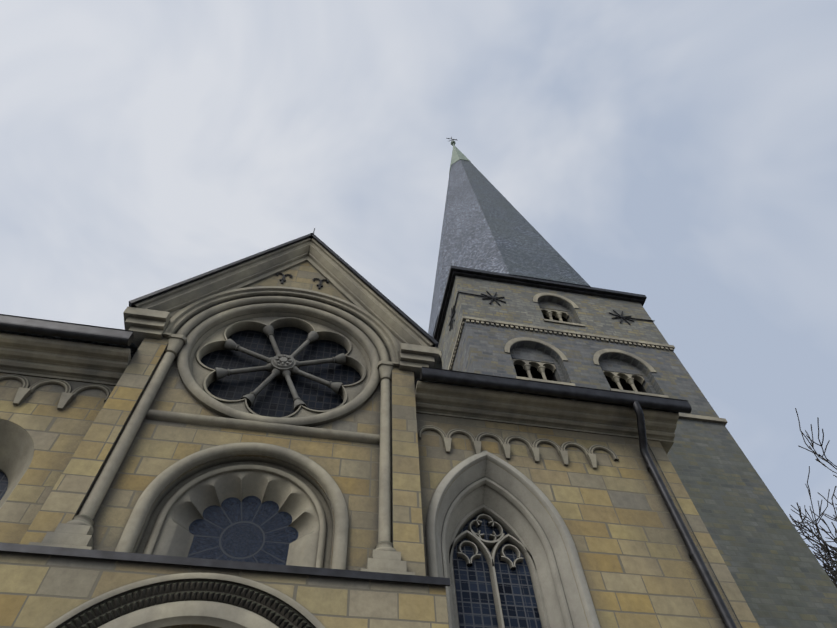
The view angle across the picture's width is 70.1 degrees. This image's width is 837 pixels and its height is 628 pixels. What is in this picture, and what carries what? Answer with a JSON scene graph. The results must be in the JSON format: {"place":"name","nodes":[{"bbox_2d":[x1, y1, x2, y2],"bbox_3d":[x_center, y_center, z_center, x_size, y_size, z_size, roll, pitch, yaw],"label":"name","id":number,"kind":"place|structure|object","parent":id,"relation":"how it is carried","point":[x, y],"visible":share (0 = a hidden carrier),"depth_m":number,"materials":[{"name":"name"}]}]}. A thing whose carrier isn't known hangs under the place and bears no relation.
{"place":"outdoors","nodes":[
{"label":"outdoors","id":0,"kind":"place"},
{"bbox_2d":[19,262,425,575],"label":"gable wall","id":1,"kind":"structure","parent":0,"point":[156,449],"depth_m":7.96,"materials":[{"name":"beige stone"}]},
{"bbox_2d":[28,286,414,574],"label":"gable trim","id":2,"kind":"structure","parent":1,"relation":"attached to","point":[198,377],"depth_m":9.26,"materials":[{"name":"beige stone"}]},
{"bbox_2d":[123,237,438,381],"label":"gable cornice","id":3,"kind":"structure","parent":1,"relation":"attached to","point":[152,316],"depth_m":10.83,"materials":[{"name":"grey stone"}]},
{"bbox_2d":[129,228,438,347],"bbox_3d":[-2.307,-0.687,11.893,5.095,4.311,0.710,8,-59,-8],"label":"gable roof edge","id":4,"kind":"object","parent":3,"relation":"on","point":[430,338],"visible":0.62,"depth_m":11.08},
{"bbox_2d":[276,273,328,288],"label":"wall ornaments","id":5,"kind":"object","parent":1,"relation":"attached to","point":[282,280],"visible":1,"depth_m":11.74},
{"bbox_2d":[201,327,360,416],"bbox_3d":[-2.275,0.969,9.987,2.900,2.900,0.001,8,-59,-8],"label":"rose window glass","id":6,"kind":"object","parent":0,"point":[274,398],"depth_m":9.92,"materials":[{"name":"glass"}]},
{"bbox_2d":[0,0,836,580],"label":"sky","id":7,"kind":"structure","parent":0,"point":[681,155],"materials":[{"name":"white"}]},
{"bbox_2d":[416,413,759,627],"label":"aisle wall","id":8,"kind":"structure","parent":0,"point":[640,570],"depth_m":8.38,"materials":[{"name":"beige stone"}]},
{"bbox_2d":[426,450,600,627],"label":"window reveal","id":9,"kind":"object","parent":8,"relation":"attached to","point":[515,504],"depth_m":8.10,"materials":[{"name":"beige stone"}]},
{"bbox_2d":[449,505,549,627],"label":"tracery window","id":10,"kind":"structure","parent":9,"relation":"in","point":[476,542],"depth_m":8.13,"materials":[{"name":"beige stone"}]},
{"bbox_2d":[453,513,541,627],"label":"window glass","id":11,"kind":"object","parent":10,"relation":"in","point":[475,599],"depth_m":7.70,"materials":[{"name":"blue glass"}]},
{"bbox_2d":[417,425,618,468],"bbox_3d":[1.561,2.046,9.205,3.259,0.525,0.085,8,-59,-8],"label":"arched frieze","id":12,"kind":"object","parent":8,"relation":"attached to","point":[562,452],"visible":1,"depth_m":9.23,"materials":[{"name":"stone"}]},
{"bbox_2d":[414,378,678,412],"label":"roof","id":13,"kind":"structure","parent":8,"relation":"on","point":[416,380],"depth_m":9.87,"materials":[{"name":"stone"}]},
{"bbox_2d":[415,381,678,453],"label":"cornice","id":14,"kind":"structure","parent":8,"relation":"attached to","point":[448,400],"depth_m":9.74,"materials":[{"name":"stone"}]},
{"bbox_2d":[420,367,741,627],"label":"gutter","id":15,"kind":"object","parent":14,"relation":"attached to","point":[637,402],"visible":1,"depth_m":9.57,"materials":[{"name":"metal"}]},
{"bbox_2d":[436,275,836,627],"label":"tower wall","id":16,"kind":"structure","parent":0,"point":[781,578],"depth_m":15.51,"materials":[{"name":"grey stone"}]},
{"bbox_2d":[428,160,590,336],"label":"spire","id":17,"kind":"structure","parent":16,"relation":"on","point":[487,226],"depth_m":25.36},
{"bbox_2d":[449,141,469,173],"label":"spire cap","id":18,"kind":"object","parent":17,"relation":"on","point":[457,154],"visible":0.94,"depth_m":41.62,"materials":[{"name":"metal"}]},
{"bbox_2d":[433,265,646,341],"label":"tower eaves","id":19,"kind":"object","parent":16,"relation":"attached to","point":[454,271],"depth_m":20.35,"materials":[{"name":"black metal"}]},
{"bbox_2d":[448,291,654,330],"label":"wall anchors","id":20,"kind":"object","parent":16,"relation":"attached to","point":[496,299],"visible":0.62,"depth_m":19.21,"materials":[{"name":"black metal"}]},
{"bbox_2d":[514,314,646,392],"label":"dark tower window","id":21,"kind":"structure","parent":16,"relation":"in","point":[535,373],"depth_m":17.14,"materials":[{"name":"black"}]},
{"bbox_2d":[439,292,726,425],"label":"tower dressings","id":22,"kind":"structure","parent":16,"relation":"attached to","point":[615,377],"depth_m":17.56,"materials":[{"name":"beige stone"}]},
{"label":"ground","id":23,"kind":"structure","parent":0,"visible":0},
{"bbox_2d":[0,373,114,543],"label":"aisle wall","id":24,"kind":"structure","parent":23,"relation":"on","point":[57,436],"depth_m":7.79,"materials":[{"name":"stone"}]},
{"bbox_2d":[0,471,7,499],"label":"window glass","id":25,"kind":"object","parent":24,"relation":"attached to","point":[3,482],"depth_m":7.64,"materials":[{"name":"blue glass"}]},
{"bbox_2d":[0,419,33,508],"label":"window reveal","id":26,"kind":"object","parent":24,"relation":"attached to","point":[16,449],"depth_m":7.72,"materials":[{"name":"stone"}]},
{"bbox_2d":[0,374,111,409],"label":"arched frieze","id":27,"kind":"object","parent":24,"relation":"attached to","point":[27,390],"visible":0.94,"depth_m":8.40,"materials":[{"name":"stone"}]},
{"bbox_2d":[0,333,130,385],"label":"cornice","id":28,"kind":"structure","parent":24,"relation":"attached to","point":[60,359],"depth_m":8.63,"materials":[{"name":"stone"}]},
{"bbox_2d":[0,314,133,345],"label":"gutter","id":29,"kind":"object","parent":28,"relation":"attached to","point":[44,327],"visible":1,"depth_m":8.65,"materials":[{"name":"metal"}]},
{"bbox_2d":[0,330,137,358],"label":"aisle roof","id":30,"kind":"structure","parent":28,"relation":"attached to","point":[132,347],"depth_m":8.97,"materials":[{"name":"stone"}]},
{"bbox_2d":[45,573,324,627],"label":"portal arch","id":31,"kind":"structure","parent":23,"relation":"on","point":[212,613],"depth_m":5.29,"materials":[{"name":"beige stone"}]},
{"bbox_2d":[59,581,313,627],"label":"arch ornament band","id":32,"kind":"object","parent":31,"relation":"attached to","point":[278,613],"visible":0.9,"depth_m":5.41,"materials":[{"name":"grey stone"}]},
{"bbox_2d":[0,552,448,627],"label":"porch wall","id":33,"kind":"structure","parent":23,"relation":"on","point":[40,591],"depth_m":5.54,"materials":[{"name":"beige stone"}]},
{"bbox_2d":[0,542,449,585],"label":"ledge","id":34,"kind":"object","parent":33,"relation":"on","point":[187,561],"visible":0.53,"depth_m":5.70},
{"bbox_2d":[789,408,836,587],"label":"bare tree","id":35,"kind":"object","parent":23,"relation":"on","point":[812,522],"visible":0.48,"depth_m":18.75,"materials":[{"name":"brown plant"}]},
{"bbox_2d":[794,505,836,577],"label":"bare tree","id":36,"kind":"object","parent":23,"relation":"on","point":[806,525],"depth_m":23.38,"materials":[{"name":"brown plant"}]},
{"bbox_2d":[804,495,836,586],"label":"bare tree","id":37,"kind":"object","parent":23,"relation":"on","point":[832,571],"visible":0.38,"depth_m":17.92,"materials":[{"name":"brown plant"}]},
{"bbox_3d":[-3.130,3.240,13.868,4.980,3.490,9.000,8,-59,-8],"label":"gable","id":38,"kind":"object","parent":23,"relation":"on","visible":0},
{"bbox_2d":[115,442,348,569],"bbox_3d":[-2.115,2.545,7.244,2.500,2.370,0.435,8,-59,-8],"label":"window surround","id":39,"kind":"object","parent":38,"relation":"attached to","point":[182,503],"visible":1,"depth_m":7.56,"materials":[{"name":"beige stone"}]},
{"bbox_2d":[187,496,297,564],"bbox_3d":[-2.148,2.821,7.197,1.600,2.000,0.001,8,-59,-8],"label":"window glass","id":40,"kind":"object","parent":39,"relation":"in","point":[250,529],"visible":0.25,"depth_m":7.38,"materials":[{"name":"blue glass"}]},
{"bbox_2d":[215,325,345,410],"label":"rose window spokes","id":41,"kind":"object","parent":38,"relation":"attached to","point":[281,366],"visible":0.98,"depth_m":9.79,"materials":[{"name":"grey stone"}]}
]}

